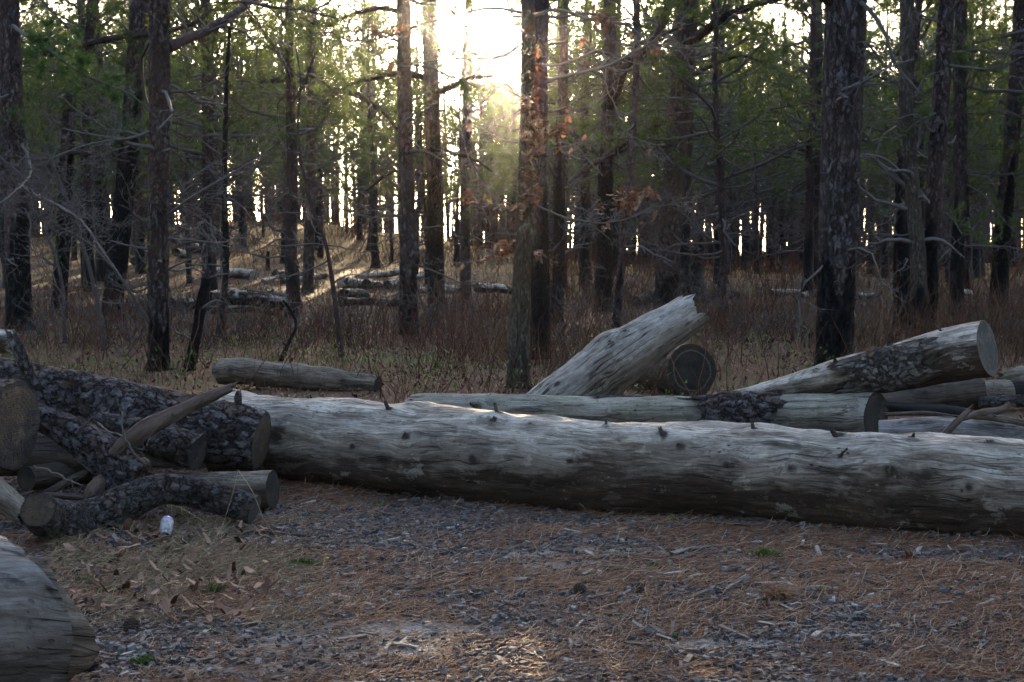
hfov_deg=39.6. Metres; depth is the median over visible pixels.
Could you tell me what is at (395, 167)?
pine tree
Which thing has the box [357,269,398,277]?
dumped log
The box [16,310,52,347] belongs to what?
bare shrub
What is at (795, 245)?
pine tree
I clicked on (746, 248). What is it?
pine tree
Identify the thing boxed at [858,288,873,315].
bare shrub
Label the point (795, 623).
wood stick
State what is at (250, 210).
pine tree
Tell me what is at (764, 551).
grass tuft
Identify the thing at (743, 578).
wood chip
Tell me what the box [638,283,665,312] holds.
bare shrub
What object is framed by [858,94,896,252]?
pine tree
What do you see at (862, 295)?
dumped log
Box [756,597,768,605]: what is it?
pine cone
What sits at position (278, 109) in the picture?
pine tree
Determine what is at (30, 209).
pine tree
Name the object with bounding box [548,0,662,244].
pine tree
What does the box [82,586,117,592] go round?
grass tuft
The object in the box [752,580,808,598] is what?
needle tuft
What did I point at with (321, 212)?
pine tree
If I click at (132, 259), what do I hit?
dumped log
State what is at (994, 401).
purplish log
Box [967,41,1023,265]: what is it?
pine tree
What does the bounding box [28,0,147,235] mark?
pine tree
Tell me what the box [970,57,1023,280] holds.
pine tree
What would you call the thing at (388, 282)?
dumped log
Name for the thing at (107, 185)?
pine tree
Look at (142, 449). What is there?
pile twig
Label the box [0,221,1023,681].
ground
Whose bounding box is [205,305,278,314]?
dumped log
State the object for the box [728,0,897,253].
pine tree
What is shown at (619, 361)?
leaning log
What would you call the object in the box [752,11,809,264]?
pine tree
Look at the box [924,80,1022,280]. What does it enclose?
pine tree
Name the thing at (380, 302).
bare shrub
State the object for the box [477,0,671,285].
pine tree
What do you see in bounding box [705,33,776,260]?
pine tree
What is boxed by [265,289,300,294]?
dumped log
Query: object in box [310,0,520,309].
pine tree
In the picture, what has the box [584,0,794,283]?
pine tree
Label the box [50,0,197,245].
pine tree
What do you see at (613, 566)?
wood stick
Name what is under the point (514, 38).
pine tree
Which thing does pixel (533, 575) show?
stone
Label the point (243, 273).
dumped log
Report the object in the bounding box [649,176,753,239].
pine tree
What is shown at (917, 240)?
pine tree
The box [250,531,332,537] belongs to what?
wood stick
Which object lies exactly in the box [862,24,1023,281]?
pine tree
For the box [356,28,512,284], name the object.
pine tree
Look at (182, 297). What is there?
bare shrub
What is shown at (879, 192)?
pine tree
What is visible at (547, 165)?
pine tree
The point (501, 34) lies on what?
sky
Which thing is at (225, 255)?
sapling
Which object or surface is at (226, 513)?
dry stalk
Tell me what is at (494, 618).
gravel
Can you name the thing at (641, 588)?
pine cone
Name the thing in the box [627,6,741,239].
pine tree
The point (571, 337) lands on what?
bare shrub
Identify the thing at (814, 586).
wood stick
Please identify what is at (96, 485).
bark slab
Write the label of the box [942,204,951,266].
pine tree
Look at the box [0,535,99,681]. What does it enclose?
cut log
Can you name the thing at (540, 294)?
pine tree
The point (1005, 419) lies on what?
split plank
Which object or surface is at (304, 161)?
pine tree
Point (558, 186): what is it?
pine tree
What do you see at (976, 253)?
pine tree
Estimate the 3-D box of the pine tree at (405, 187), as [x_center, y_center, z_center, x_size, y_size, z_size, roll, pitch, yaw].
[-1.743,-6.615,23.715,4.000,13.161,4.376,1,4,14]
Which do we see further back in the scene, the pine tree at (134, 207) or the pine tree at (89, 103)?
the pine tree at (89, 103)
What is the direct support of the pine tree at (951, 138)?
on the ground
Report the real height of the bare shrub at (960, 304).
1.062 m
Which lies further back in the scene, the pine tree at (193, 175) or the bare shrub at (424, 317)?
the pine tree at (193, 175)
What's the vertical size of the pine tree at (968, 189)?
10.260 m
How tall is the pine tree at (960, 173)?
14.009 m
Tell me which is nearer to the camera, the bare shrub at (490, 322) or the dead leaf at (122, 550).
the dead leaf at (122, 550)
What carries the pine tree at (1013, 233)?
on the ground
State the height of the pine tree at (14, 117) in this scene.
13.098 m
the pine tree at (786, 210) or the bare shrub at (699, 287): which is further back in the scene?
the pine tree at (786, 210)
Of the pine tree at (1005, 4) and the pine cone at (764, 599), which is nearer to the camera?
the pine cone at (764, 599)
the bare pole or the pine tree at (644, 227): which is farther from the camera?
the pine tree at (644, 227)
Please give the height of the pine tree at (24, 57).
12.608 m
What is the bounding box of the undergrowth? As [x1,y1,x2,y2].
[0,202,1023,417]
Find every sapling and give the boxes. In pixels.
[0,76,146,350]
[0,112,102,343]
[170,28,269,336]
[237,10,367,357]
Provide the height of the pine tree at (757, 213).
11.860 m
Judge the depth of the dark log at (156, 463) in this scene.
9.57 m
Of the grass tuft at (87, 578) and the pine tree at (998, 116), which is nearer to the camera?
the grass tuft at (87, 578)
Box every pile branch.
[24,492,82,499]
[43,469,92,492]
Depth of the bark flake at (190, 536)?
7.30 m
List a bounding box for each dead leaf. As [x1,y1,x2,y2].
[79,541,103,552]
[111,548,126,557]
[901,547,930,559]
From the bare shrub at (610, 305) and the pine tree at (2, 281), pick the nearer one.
the bare shrub at (610, 305)
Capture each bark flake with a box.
[77,661,99,674]
[181,528,201,543]
[379,584,426,591]
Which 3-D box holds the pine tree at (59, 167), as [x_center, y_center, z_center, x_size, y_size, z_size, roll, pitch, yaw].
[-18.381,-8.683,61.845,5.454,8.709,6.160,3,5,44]
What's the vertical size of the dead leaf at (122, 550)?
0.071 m
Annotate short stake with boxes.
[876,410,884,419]
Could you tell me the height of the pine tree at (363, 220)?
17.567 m
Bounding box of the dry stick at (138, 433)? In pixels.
[97,381,238,461]
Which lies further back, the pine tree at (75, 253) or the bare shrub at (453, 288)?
the pine tree at (75, 253)
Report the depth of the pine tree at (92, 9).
29.11 m
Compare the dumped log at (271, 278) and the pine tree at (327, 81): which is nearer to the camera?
the dumped log at (271, 278)
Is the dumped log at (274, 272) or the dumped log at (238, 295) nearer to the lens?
the dumped log at (238, 295)
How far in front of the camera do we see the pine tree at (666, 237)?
30.95 m
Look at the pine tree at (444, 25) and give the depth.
92.47 m
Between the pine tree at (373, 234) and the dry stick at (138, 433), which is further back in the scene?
the pine tree at (373, 234)
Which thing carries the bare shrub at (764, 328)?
on the ground
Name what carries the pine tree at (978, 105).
on the ground
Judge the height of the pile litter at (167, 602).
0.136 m
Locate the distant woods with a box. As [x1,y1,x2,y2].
[20,0,1023,267]
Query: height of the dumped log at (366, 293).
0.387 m
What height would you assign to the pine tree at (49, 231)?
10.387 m
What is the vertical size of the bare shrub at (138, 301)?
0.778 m
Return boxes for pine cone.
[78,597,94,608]
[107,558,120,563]
[122,617,139,631]
[573,582,586,594]
[635,586,644,593]
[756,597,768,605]
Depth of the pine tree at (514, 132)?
72.48 m
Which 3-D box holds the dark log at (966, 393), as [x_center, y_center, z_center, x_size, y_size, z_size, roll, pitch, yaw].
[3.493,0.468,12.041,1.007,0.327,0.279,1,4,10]
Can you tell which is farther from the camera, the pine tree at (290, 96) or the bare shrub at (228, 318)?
the pine tree at (290, 96)
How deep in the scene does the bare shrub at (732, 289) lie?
28.91 m
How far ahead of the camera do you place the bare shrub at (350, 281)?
24.87 m
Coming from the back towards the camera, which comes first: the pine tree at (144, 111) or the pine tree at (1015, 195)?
the pine tree at (1015, 195)
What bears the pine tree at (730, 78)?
on the ground
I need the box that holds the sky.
[21,0,1013,249]
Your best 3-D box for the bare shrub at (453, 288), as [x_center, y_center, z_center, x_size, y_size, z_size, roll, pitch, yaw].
[-0.908,-0.584,21.317,2.175,1.469,1.527,1,4,20]
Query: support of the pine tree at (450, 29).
on the ground
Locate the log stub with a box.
[17,457,151,491]
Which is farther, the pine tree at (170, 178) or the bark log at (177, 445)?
the pine tree at (170, 178)
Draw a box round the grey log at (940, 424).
[878,416,1023,438]
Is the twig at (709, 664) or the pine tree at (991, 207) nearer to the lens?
the twig at (709, 664)
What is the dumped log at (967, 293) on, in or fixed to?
on the ground
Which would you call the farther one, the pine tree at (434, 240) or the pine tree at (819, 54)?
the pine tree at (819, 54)
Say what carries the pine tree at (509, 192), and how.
on the ground
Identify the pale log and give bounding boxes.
[0,329,19,353]
[155,470,279,508]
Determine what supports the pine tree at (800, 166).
on the ground
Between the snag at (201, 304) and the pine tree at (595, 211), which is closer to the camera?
the snag at (201, 304)
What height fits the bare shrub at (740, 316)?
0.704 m
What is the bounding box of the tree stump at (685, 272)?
[678,260,711,302]
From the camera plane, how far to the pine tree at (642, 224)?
90.73 m
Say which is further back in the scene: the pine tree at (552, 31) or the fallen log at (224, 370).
the pine tree at (552, 31)
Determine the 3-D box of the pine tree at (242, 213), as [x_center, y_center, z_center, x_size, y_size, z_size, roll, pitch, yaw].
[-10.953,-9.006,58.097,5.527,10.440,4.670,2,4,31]
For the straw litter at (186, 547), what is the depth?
6.73 m
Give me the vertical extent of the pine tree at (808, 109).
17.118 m
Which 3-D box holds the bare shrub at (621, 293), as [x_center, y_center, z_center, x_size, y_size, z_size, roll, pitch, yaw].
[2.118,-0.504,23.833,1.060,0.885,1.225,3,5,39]
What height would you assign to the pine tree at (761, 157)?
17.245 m
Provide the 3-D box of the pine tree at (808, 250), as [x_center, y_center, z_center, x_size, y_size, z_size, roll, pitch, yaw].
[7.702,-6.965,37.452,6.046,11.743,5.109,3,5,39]
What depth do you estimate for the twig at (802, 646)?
5.34 m
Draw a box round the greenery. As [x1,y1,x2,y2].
[6,275,1019,394]
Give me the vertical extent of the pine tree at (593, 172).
7.233 m
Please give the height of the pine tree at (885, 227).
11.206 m
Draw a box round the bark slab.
[82,474,105,499]
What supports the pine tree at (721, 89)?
on the ground
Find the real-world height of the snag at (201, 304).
1.463 m
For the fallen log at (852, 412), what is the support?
on the ground
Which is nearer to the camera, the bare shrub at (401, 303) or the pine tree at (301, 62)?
the bare shrub at (401, 303)
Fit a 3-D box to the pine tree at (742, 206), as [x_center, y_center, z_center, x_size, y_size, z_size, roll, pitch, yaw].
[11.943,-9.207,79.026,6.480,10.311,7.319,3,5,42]
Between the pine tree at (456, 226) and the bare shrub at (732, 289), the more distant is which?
the pine tree at (456, 226)
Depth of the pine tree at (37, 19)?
54.02 m
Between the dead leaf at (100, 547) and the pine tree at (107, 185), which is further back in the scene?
the pine tree at (107, 185)
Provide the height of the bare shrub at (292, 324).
1.069 m
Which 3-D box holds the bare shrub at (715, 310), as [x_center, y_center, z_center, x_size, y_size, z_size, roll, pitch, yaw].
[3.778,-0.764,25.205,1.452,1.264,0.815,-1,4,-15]
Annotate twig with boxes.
[33,465,82,494]
[75,413,99,436]
[97,415,125,449]
[116,397,137,457]
[131,430,153,456]
[692,663,711,667]
[796,645,826,648]
[902,644,938,653]
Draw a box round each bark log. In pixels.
[0,325,271,469]
[87,411,206,470]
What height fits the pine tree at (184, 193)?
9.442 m
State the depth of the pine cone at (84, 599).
5.94 m
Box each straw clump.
[108,516,143,533]
[161,504,195,515]
[212,537,284,548]
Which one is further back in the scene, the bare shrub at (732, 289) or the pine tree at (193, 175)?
the pine tree at (193, 175)
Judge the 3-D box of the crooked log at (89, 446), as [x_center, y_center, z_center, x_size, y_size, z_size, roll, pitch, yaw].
[-2.489,0.653,8.180,1.037,0.623,0.303,2,4,32]
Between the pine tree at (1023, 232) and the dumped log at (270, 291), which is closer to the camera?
the dumped log at (270, 291)
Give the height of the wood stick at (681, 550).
0.025 m
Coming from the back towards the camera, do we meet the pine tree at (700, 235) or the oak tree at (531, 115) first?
the pine tree at (700, 235)
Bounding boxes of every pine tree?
[0,0,78,239]
[0,0,78,287]
[0,0,188,330]
[0,0,236,291]
[0,0,358,371]
[0,21,66,245]
[0,70,58,260]
[20,0,227,280]
[20,0,247,309]
[20,2,57,236]
[20,9,40,154]
[21,0,65,228]
[23,2,77,235]
[23,15,78,238]
[24,76,42,235]
[25,17,57,234]
[25,24,190,287]
[26,4,118,260]
[27,5,107,244]
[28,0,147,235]
[32,61,118,239]
[34,8,126,225]
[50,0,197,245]
[54,0,219,273]
[71,0,319,302]
[73,0,318,290]
[75,0,190,315]
[76,0,197,240]
[87,0,272,282]
[100,5,190,211]
[108,11,200,232]
[109,50,227,258]
[116,3,277,254]
[121,0,321,289]
[138,0,285,277]
[169,24,201,223]
[170,0,396,317]
[171,0,304,241]
[173,110,200,223]
[174,1,199,220]
[183,0,325,246]
[192,0,397,292]
[193,4,279,220]
[217,0,285,217]
[229,74,303,234]
[237,4,350,263]
[242,3,390,257]
[243,4,367,195]
[247,0,391,250]
[248,4,320,219]
[251,3,329,209]
[253,0,375,201]
[268,0,389,203]
[272,18,352,220]
[273,18,366,203]
[286,0,500,334]
[302,0,460,267]
[303,2,397,239]
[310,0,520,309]
[318,0,448,250]
[322,1,413,229]
[327,0,415,225]
[330,70,474,261]
[344,102,425,231]
[348,2,500,273]
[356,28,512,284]
[357,49,425,230]
[378,0,501,221]
[412,21,458,231]
[413,43,518,245]
[420,0,520,299]
[423,31,511,265]
[440,0,631,359]
[441,15,512,247]
[442,24,519,245]
[443,61,519,248]
[448,25,518,237]
[455,39,518,248]
[471,26,635,289]
[473,0,707,311]
[474,0,647,261]
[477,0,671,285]
[477,30,550,238]
[484,47,570,251]
[486,0,687,322]
[487,58,574,196]
[489,0,627,255]
[492,31,576,238]
[495,75,575,229]
[504,117,579,225]
[509,0,740,327]
[509,64,596,224]
[548,0,648,244]
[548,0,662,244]
[548,0,712,274]
[548,0,783,269]
[548,10,622,260]
[565,0,823,308]
[566,13,731,271]
[572,65,647,260]
[575,65,651,245]
[578,0,662,264]
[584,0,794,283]
[594,114,656,262]
[595,1,741,267]
[596,90,653,260]
[598,0,882,315]
[618,0,822,283]
[619,0,765,264]
[619,105,714,245]
[624,33,669,247]
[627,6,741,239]
[631,98,695,259]
[634,49,726,253]
[634,93,713,235]
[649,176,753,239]
[659,0,799,270]
[659,6,768,264]
[691,40,798,274]
[692,0,895,292]
[692,5,805,273]
[692,81,713,263]
[694,3,802,267]
[703,155,795,260]
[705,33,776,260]
[706,113,804,245]
[707,6,804,269]
[709,27,805,270]
[718,0,929,288]
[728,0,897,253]
[736,8,800,265]
[739,9,794,264]
[742,37,799,261]
[743,6,807,269]
[749,22,869,262]
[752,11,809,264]
[758,145,799,258]
[761,0,1023,269]
[764,2,930,238]
[765,7,883,217]
[778,0,978,365]
[792,0,898,269]
[793,9,890,262]
[794,12,896,243]
[804,0,998,325]
[819,0,1023,267]
[858,25,925,273]
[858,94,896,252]
[859,0,990,277]
[859,46,951,236]
[860,154,892,265]
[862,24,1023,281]
[863,6,952,263]
[868,0,1023,328]
[876,9,1020,269]
[878,13,1023,237]
[883,0,1023,288]
[887,0,1023,279]
[890,0,1022,223]
[897,0,1023,147]
[915,0,1023,314]
[921,0,1012,277]
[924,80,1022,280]
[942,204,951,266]
[944,0,1023,262]
[945,2,1023,247]
[945,186,997,240]
[946,11,1023,275]
[952,51,1023,250]
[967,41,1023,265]
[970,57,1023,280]
[973,0,1023,270]
[974,70,1023,218]
[985,0,1023,307]
[987,5,1022,265]
[988,205,1023,259]
[992,153,1023,229]
[997,88,1023,196]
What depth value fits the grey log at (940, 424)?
9.35 m
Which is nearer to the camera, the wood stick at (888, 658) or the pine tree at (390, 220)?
the wood stick at (888, 658)
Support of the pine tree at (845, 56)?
on the ground
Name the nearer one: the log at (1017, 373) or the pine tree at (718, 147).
the log at (1017, 373)
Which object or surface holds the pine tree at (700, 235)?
on the ground
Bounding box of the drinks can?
[160,516,173,536]
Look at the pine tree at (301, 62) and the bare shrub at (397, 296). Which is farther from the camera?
the pine tree at (301, 62)
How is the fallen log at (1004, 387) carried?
on the ground
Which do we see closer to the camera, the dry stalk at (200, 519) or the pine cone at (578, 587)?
the pine cone at (578, 587)
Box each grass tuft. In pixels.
[64,574,105,582]
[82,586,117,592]
[127,654,162,665]
[200,580,226,593]
[276,557,324,567]
[750,545,784,558]
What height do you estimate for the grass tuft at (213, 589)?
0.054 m
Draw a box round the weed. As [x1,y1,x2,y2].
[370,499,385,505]
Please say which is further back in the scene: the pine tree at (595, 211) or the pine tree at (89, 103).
the pine tree at (595, 211)
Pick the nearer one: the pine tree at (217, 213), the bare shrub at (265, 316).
the bare shrub at (265, 316)
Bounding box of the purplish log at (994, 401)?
[978,395,1023,407]
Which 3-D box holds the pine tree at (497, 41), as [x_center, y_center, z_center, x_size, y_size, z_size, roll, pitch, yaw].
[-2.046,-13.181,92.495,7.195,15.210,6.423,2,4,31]
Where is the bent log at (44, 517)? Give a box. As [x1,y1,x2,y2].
[20,473,260,541]
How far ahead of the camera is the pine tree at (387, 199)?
89.33 m
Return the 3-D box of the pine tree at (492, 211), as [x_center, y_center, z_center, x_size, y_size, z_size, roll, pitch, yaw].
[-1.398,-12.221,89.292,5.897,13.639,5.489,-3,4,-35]
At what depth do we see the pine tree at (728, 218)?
57.49 m
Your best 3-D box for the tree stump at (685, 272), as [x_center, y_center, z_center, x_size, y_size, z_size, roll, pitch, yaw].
[4.476,-1.431,34.906,0.872,1.136,0.944,3,4,35]
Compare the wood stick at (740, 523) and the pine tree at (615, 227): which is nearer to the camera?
the wood stick at (740, 523)
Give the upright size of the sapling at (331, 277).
4.805 m
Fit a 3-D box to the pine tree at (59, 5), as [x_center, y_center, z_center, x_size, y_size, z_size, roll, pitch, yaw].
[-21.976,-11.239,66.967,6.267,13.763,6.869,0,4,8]
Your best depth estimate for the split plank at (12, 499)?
7.58 m
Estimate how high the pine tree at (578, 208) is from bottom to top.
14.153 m
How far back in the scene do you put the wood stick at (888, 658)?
5.16 m
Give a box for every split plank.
[0,477,26,528]
[973,414,1023,425]
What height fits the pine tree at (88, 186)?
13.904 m
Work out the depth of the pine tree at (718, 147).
28.91 m
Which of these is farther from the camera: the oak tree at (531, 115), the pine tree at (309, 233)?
the pine tree at (309, 233)
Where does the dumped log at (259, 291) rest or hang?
on the ground
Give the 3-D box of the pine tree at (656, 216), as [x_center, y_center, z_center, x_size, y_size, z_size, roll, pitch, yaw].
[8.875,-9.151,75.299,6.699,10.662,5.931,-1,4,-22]
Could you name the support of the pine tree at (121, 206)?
on the ground
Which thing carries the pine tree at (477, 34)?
on the ground
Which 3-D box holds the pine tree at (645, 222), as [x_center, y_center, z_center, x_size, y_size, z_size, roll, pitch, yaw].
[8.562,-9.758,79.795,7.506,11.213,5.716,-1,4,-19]
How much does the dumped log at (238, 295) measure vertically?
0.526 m
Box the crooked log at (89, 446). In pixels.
[38,404,153,490]
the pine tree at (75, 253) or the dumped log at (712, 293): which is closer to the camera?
the dumped log at (712, 293)
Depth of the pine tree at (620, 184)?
78.44 m
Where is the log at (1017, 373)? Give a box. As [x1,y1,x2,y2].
[995,366,1023,379]
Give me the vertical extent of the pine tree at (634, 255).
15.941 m
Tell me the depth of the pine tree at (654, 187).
60.69 m
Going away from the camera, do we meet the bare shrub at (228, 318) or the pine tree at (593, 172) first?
the bare shrub at (228, 318)
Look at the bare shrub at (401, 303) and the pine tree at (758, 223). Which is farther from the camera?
the pine tree at (758, 223)
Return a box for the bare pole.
[880,411,958,416]
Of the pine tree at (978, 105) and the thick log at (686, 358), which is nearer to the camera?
the thick log at (686, 358)
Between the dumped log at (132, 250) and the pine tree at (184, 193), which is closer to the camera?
the dumped log at (132, 250)
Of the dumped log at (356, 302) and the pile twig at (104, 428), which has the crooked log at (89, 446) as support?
the pile twig at (104, 428)
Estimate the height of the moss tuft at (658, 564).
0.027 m
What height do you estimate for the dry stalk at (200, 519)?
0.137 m
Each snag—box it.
[170,260,230,370]
[266,251,269,270]
[266,286,324,360]
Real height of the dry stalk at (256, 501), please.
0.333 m
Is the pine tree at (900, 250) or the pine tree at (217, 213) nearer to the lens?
the pine tree at (900, 250)
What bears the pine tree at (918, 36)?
on the ground
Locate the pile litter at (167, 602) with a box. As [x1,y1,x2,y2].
[49,514,275,621]
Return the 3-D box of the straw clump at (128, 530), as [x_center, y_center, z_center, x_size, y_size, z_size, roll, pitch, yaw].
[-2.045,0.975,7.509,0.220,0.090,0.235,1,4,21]
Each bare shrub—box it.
[10,264,146,347]
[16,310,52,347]
[17,290,61,338]
[77,295,178,357]
[87,285,118,327]
[129,283,147,321]
[169,267,217,334]
[169,268,252,347]
[212,296,268,341]
[248,299,284,336]
[250,279,355,347]
[300,268,356,330]
[322,242,434,334]
[333,303,396,347]
[373,287,389,312]
[382,268,426,311]
[385,305,441,343]
[394,254,512,348]
[420,276,458,323]
[453,271,494,315]
[463,307,506,343]
[550,259,649,334]
[550,300,585,356]
[595,281,634,318]
[600,285,668,322]
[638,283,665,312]
[663,262,729,310]
[685,264,762,330]
[694,282,813,356]
[708,281,749,315]
[726,299,758,335]
[763,303,816,347]
[771,270,814,327]
[816,252,918,342]
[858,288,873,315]
[938,275,989,324]
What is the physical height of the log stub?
0.235 m
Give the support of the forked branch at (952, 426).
on the grey log at (940, 424)
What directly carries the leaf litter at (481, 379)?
on the ground
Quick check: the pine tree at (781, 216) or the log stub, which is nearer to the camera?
the log stub
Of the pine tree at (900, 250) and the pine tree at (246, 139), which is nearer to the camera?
the pine tree at (900, 250)
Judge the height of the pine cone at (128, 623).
0.070 m
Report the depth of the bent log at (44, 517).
7.64 m
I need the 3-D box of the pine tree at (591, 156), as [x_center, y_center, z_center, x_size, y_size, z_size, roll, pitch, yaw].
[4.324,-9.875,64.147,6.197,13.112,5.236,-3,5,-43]
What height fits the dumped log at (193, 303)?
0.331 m
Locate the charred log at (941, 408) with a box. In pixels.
[881,401,975,416]
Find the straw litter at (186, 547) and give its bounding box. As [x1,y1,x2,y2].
[41,507,338,630]
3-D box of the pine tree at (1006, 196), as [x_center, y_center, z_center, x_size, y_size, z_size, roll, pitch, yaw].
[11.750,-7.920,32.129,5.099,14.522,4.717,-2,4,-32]
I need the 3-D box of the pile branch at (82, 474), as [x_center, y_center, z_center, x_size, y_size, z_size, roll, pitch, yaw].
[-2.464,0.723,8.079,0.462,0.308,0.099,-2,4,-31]
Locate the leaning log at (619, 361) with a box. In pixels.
[526,294,709,395]
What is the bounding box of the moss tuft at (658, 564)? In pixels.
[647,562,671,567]
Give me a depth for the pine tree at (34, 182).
84.48 m
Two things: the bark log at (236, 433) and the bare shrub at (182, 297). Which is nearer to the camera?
the bark log at (236, 433)
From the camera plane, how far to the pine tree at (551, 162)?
86.11 m
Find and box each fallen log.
[206,389,1023,537]
[212,357,382,390]
[405,391,887,432]
[985,380,1023,396]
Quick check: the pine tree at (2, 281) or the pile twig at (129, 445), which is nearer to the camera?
the pile twig at (129, 445)
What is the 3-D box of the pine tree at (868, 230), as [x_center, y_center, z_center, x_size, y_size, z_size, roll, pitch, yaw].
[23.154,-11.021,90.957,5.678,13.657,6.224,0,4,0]
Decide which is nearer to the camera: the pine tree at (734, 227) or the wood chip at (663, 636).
the wood chip at (663, 636)
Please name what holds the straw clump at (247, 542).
on the ground
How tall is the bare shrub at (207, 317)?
1.264 m
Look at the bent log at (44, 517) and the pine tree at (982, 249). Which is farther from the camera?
the pine tree at (982, 249)
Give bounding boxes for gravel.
[0,468,1023,681]
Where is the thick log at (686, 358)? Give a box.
[632,344,715,395]
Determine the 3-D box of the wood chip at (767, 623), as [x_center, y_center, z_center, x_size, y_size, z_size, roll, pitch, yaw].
[1.017,1.129,5.679,0.023,0.014,0.101,-4,5,-44]
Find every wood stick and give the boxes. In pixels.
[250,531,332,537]
[601,564,638,572]
[669,544,724,555]
[679,520,772,527]
[780,622,810,627]
[781,553,820,561]
[790,585,830,587]
[869,656,906,662]
[969,558,1023,572]
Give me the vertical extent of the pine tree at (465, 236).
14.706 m
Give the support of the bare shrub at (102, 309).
on the ground
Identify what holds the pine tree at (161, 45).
on the ground
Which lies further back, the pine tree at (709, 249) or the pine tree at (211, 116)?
the pine tree at (709, 249)
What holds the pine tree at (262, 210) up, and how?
on the ground
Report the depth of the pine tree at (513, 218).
96.08 m
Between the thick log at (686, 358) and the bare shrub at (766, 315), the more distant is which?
the bare shrub at (766, 315)
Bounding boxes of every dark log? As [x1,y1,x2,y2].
[0,435,94,476]
[38,433,207,469]
[881,378,986,411]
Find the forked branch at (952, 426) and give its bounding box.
[941,401,1014,433]
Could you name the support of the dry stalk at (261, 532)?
on the ground
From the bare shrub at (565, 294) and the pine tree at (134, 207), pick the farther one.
the pine tree at (134, 207)
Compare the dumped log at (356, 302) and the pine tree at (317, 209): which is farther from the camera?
the pine tree at (317, 209)
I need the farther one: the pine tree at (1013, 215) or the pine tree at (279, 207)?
the pine tree at (279, 207)
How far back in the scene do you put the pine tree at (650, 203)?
99.48 m
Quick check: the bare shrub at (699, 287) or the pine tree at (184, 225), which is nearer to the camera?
the bare shrub at (699, 287)
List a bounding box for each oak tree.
[319,0,738,388]
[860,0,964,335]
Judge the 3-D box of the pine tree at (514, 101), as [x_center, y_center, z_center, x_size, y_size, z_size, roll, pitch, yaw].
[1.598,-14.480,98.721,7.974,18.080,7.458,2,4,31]
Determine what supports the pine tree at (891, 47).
on the ground
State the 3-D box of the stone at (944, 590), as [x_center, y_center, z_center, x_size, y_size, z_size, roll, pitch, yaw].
[1.883,1.093,6.186,0.051,0.038,0.042,0,4,0]
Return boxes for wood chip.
[399,640,422,652]
[656,633,671,640]
[723,574,752,591]
[757,621,776,626]
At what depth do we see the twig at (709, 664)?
5.13 m
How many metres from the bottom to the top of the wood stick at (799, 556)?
0.025 m
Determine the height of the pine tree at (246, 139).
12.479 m
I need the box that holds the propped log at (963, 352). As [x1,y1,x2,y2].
[733,320,997,394]
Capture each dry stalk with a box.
[167,504,241,538]
[210,472,237,546]
[238,470,278,539]
[238,520,308,552]
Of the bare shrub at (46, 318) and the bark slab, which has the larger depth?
the bare shrub at (46, 318)
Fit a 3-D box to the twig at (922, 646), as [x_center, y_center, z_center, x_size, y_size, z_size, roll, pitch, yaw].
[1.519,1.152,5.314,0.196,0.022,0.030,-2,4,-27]
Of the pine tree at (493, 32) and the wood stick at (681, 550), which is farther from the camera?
the pine tree at (493, 32)
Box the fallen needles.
[0,416,1023,681]
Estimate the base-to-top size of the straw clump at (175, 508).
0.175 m
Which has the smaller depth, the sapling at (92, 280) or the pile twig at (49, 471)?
the pile twig at (49, 471)
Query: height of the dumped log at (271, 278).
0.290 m
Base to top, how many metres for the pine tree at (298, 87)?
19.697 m
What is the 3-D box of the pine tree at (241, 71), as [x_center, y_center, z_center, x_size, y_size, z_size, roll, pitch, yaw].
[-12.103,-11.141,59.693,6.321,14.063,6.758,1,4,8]
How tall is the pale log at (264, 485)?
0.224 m
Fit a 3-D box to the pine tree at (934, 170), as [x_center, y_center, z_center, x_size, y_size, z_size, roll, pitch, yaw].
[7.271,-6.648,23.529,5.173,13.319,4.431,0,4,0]
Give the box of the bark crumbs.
[0,469,1023,681]
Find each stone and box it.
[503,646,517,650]
[526,574,536,579]
[735,659,745,665]
[939,587,949,594]
[955,591,963,595]
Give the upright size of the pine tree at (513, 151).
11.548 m
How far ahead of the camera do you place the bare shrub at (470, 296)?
28.74 m
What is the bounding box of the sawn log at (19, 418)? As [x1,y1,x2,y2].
[0,379,39,469]
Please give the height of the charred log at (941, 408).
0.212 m
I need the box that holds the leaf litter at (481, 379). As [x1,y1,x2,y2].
[0,258,1023,418]
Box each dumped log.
[130,248,147,256]
[130,257,146,264]
[169,295,195,308]
[172,248,185,257]
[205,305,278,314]
[210,289,302,309]
[227,288,269,292]
[229,268,257,278]
[260,274,283,283]
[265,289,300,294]
[271,269,301,278]
[281,273,327,283]
[337,277,362,288]
[337,288,369,297]
[338,297,398,306]
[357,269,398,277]
[361,279,383,288]
[384,279,398,288]
[445,285,459,292]
[473,283,511,293]
[631,289,653,305]
[709,291,739,299]
[767,289,816,296]
[794,291,813,297]
[857,291,882,298]
[964,289,972,297]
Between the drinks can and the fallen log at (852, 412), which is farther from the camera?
the fallen log at (852, 412)
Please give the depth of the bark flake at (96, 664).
5.05 m
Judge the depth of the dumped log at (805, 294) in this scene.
36.60 m
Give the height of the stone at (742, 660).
0.024 m
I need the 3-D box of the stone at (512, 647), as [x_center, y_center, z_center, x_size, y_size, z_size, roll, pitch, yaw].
[-0.007,1.157,5.336,0.061,0.022,0.042,0,4,0]
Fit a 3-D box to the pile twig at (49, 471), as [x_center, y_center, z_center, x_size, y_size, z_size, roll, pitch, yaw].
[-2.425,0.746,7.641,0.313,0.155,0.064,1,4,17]
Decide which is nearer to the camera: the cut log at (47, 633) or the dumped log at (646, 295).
the cut log at (47, 633)
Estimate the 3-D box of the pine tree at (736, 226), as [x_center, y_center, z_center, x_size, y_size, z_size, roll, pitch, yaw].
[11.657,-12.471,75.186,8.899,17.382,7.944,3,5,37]

